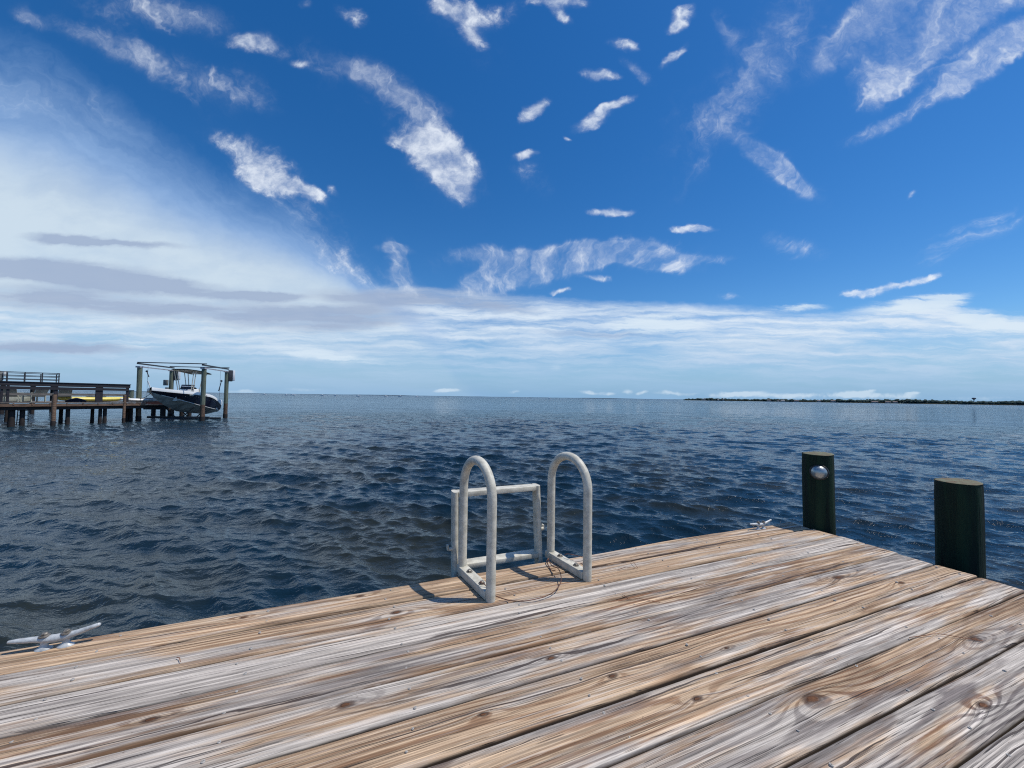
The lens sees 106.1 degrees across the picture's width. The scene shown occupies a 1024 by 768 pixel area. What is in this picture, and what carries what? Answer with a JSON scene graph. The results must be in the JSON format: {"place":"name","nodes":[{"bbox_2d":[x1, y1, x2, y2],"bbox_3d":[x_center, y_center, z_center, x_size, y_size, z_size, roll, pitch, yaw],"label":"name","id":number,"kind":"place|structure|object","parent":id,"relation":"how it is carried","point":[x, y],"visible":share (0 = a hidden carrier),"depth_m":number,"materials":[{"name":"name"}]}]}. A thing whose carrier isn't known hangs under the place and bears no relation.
{"place":"outdoors","nodes":[
{"label":"outdoors","id":0,"kind":"place"},
{"bbox_2d":[0,372,5,380],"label":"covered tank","id":1,"kind":"object","parent":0,"point":[2,376],"visible":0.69,"depth_m":30.07,"materials":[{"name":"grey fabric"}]},
{"bbox_2d":[65,398,86,401],"bbox_3d":[-25.474,0.925,22.505,0.499,0.250,0.896,0,-2,27],"label":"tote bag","id":2,"kind":"object","parent":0,"point":[75,400],"visible":0.95,"depth_m":22.38,"materials":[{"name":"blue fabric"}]},
{"bbox_2d":[49,390,682,399],"bbox_3d":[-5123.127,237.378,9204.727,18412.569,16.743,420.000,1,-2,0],"label":"coast","id":3,"kind":"structure","parent":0,"point":[410,395],"depth_m":9006.11},
{"bbox_2d":[0,390,1023,651],"bbox_3d":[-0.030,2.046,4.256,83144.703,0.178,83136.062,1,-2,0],"label":"water","id":4,"kind":"structure","parent":0,"point":[250,502],"depth_m":8.10,"materials":[{"name":"blue liquid"}]},
{"bbox_2d":[0,371,59,413],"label":"dock","id":5,"kind":"object","parent":4,"relation":"in","point":[32,391],"visible":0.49,"depth_m":31.50,"materials":[{"name":"wood"}]},
{"bbox_2d":[0,394,145,426],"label":"neighbour dock","id":6,"kind":"object","parent":4,"relation":"in","point":[53,406],"visible":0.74,"depth_m":21.86,"materials":[{"name":"brown wood"}]},
{"bbox_2d":[3,389,21,401],"bbox_3d":[-26.962,0.547,20.712,0.690,0.840,1.018,3,-3,-42],"label":"lounge chair","id":7,"kind":"object","parent":6,"relation":"on","point":[11,391],"visible":0.51,"depth_m":20.60,"materials":[{"name":"grey"}]},
{"bbox_2d":[3,395,29,400],"bbox_3d":[-27.851,0.742,21.592,0.540,0.465,1.140,0,-2,27],"label":"storage box","id":8,"kind":"object","parent":6,"relation":"on","point":[16,398],"visible":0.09,"depth_m":21.49,"materials":[{"name":"white plastic"}]},
{"bbox_2d":[16,410,28,423],"bbox_3d":[-27.826,2.052,21.889,0.040,1.601,0.480,0,-2,27],"label":"ladder","id":9,"kind":"object","parent":6,"relation":"hanging from","point":[25,419],"visible":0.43,"depth_m":21.98,"materials":[{"name":"metal"}]},
{"bbox_2d":[22,390,48,401],"bbox_3d":[-26.877,0.584,21.755,1.018,0.840,0.690,1,-2,8],"label":"lounge chair","id":10,"kind":"object","parent":6,"relation":"on","point":[38,391],"visible":0.64,"depth_m":21.63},
{"bbox_2d":[0,381,130,401],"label":"railing","id":11,"kind":"object","parent":6,"relation":"on","point":[99,389],"visible":0.91,"depth_m":21.57,"materials":[{"name":"brown wood"}]},
{"bbox_2d":[58,390,72,398],"bbox_3d":[-26.168,0.619,22.471,1.018,0.840,0.690,0,-2,31],"label":"lounge chair","id":12,"kind":"object","parent":6,"relation":"on","point":[65,391],"visible":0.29,"depth_m":22.32,"materials":[{"name":"grey"}]},
{"bbox_2d":[58,396,122,401],"bbox_3d":[-25.754,0.921,23.716,0.719,0.326,3.300,0,-2,24],"label":"kayak","id":13,"kind":"object","parent":6,"relation":"on","point":[91,398],"visible":0.69,"depth_m":23.46,"materials":[{"name":"yellow plastic"}]},
{"bbox_2d":[129,390,133,397],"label":"mooring pile","id":14,"kind":"object","parent":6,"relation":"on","point":[131,393],"visible":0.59,"depth_m":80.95,"materials":[{"name":"wood"}]},
{"bbox_2d":[120,398,152,401],"bbox_3d":[-24.309,1.042,25.445,0.679,0.247,2.300,0,-2,30],"label":"kayak","id":15,"kind":"object","parent":6,"relation":"on","point":[142,399],"visible":0.59,"depth_m":25.14,"materials":[{"name":"white plastic"}]},
{"bbox_2d":[143,401,191,415],"bbox_3d":[-27.076,2.909,30.186,2.606,3.280,1.700,1,-2,-16],"label":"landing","id":16,"kind":"object","parent":4,"relation":"in","point":[153,406],"visible":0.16,"depth_m":29.58,"materials":[{"name":"brown wood"}]},
{"bbox_2d":[135,362,234,420],"bbox_3d":[-23.350,1.572,27.526,5.198,5.882,4.505,1,-2,-7],"label":"lift","id":17,"kind":"object","parent":4,"relation":"in","point":[229,375],"visible":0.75,"depth_m":26.55,"materials":[{"name":"timber"},{"name":"galvanised steel"},{"name":"canvas"}]},
{"bbox_2d":[147,369,221,413],"bbox_3d":[-23.280,0.754,27.252,2.424,3.645,6.156,1,-2,-10],"label":"boat","id":18,"kind":"object","parent":17,"relation":"on","point":[186,398],"visible":0.93,"depth_m":26.90,"materials":[{"name":"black plastic"}]},
{"bbox_2d":[0,522,1023,767],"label":"dock","id":19,"kind":"object","parent":4,"relation":"in","point":[788,644],"visible":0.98,"depth_m":1.15,"materials":[{"name":"brown wood"}]},
{"bbox_2d":[7,623,100,651],"bbox_3d":[-1.471,0.819,1.241,0.221,0.057,0.029,2,-2,-21],"label":"dock cleat","id":20,"kind":"object","parent":19,"relation":"on","point":[43,639],"visible":1,"depth_m":1.23,"materials":[{"name":"silver metal"}]},
{"bbox_2d":[446,452,591,602],"bbox_3d":[0.013,1.357,1.794,0.593,2.065,0.418,2,-2,-22],"label":"swim ladder","id":21,"kind":"object","parent":19,"relation":"attached to","point":[462,565],"visible":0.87,"depth_m":1.80,"materials":[{"name":"metal"}]},
{"bbox_2d":[479,558,561,601],"bbox_3d":[0.102,0.858,1.699,0.226,0.050,0.469,-1,-3,44],"label":"wire","id":22,"kind":"object","parent":19,"relation":"on","point":[536,598],"visible":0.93,"depth_m":1.60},
{"bbox_2d":[750,519,771,529],"bbox_3d":[1.606,0.907,2.484,0.182,0.056,0.025,1,-2,-17],"label":"dock cleat","id":23,"kind":"object","parent":19,"relation":"on","point":[762,524],"visible":1,"depth_m":2.48,"materials":[{"name":"silver metal"}]},
{"bbox_2d":[802,451,835,534],"bbox_3d":[2.036,2.236,2.517,0.198,3.562,0.174,1,-2,0],"label":"mooring post","id":24,"kind":"object","parent":4,"relation":"in","point":[818,502],"visible":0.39,"depth_m":2.50,"materials":[{"name":"wood"}]},
{"bbox_2d":[809,464,829,479],"bbox_3d":[1.994,0.574,2.500,0.104,0.104,0.053,-1,-3,41],"label":"convex mirror","id":25,"kind":"object","parent":24,"relation":"attached to","point":[818,472],"visible":1,"depth_m":2.49,"materials":[{"name":"silver mirror"}]},
{"bbox_2d":[934,478,985,578],"bbox_3d":[2.463,2.271,2.089,0.186,3.477,0.186,1,-2,0],"label":"mooring post","id":26,"kind":"object","parent":4,"relation":"in","point":[959,518],"visible":0.39,"depth_m":2.08,"materials":[{"name":"wood"}]},
{"bbox_2d":[0,0,1023,401],"label":"sky","id":27,"kind":"structure","parent":0,"point":[626,199],"materials":[{"name":"blue"}]},
{"bbox_2d":[700,400,997,404],"bbox_3d":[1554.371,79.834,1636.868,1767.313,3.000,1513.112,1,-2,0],"label":"shore land","id":28,"kind":"structure","parent":0,"point":[856,402],"depth_m":1179.62,"materials":[{"name":"green plant"}]},
{"bbox_2d":[683,398,1023,404],"bbox_3d":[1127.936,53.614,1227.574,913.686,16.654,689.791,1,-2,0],"label":"woods","id":29,"kind":"object","parent":28,"relation":"on","point":[932,401],"visible":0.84,"depth_m":1116.71,"materials":[{"name":"green plant"}]},
{"bbox_2d":[909,633,981,640],"bbox_3d":[1.516,0.889,1.356,0.244,0.006,0.026,1,-2,3],"label":"pine needle","id":30,"kind":"object","parent":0,"point":[945,634],"visible":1,"depth_m":1.35,"materials":[{"name":"brown plant"}]}
]}

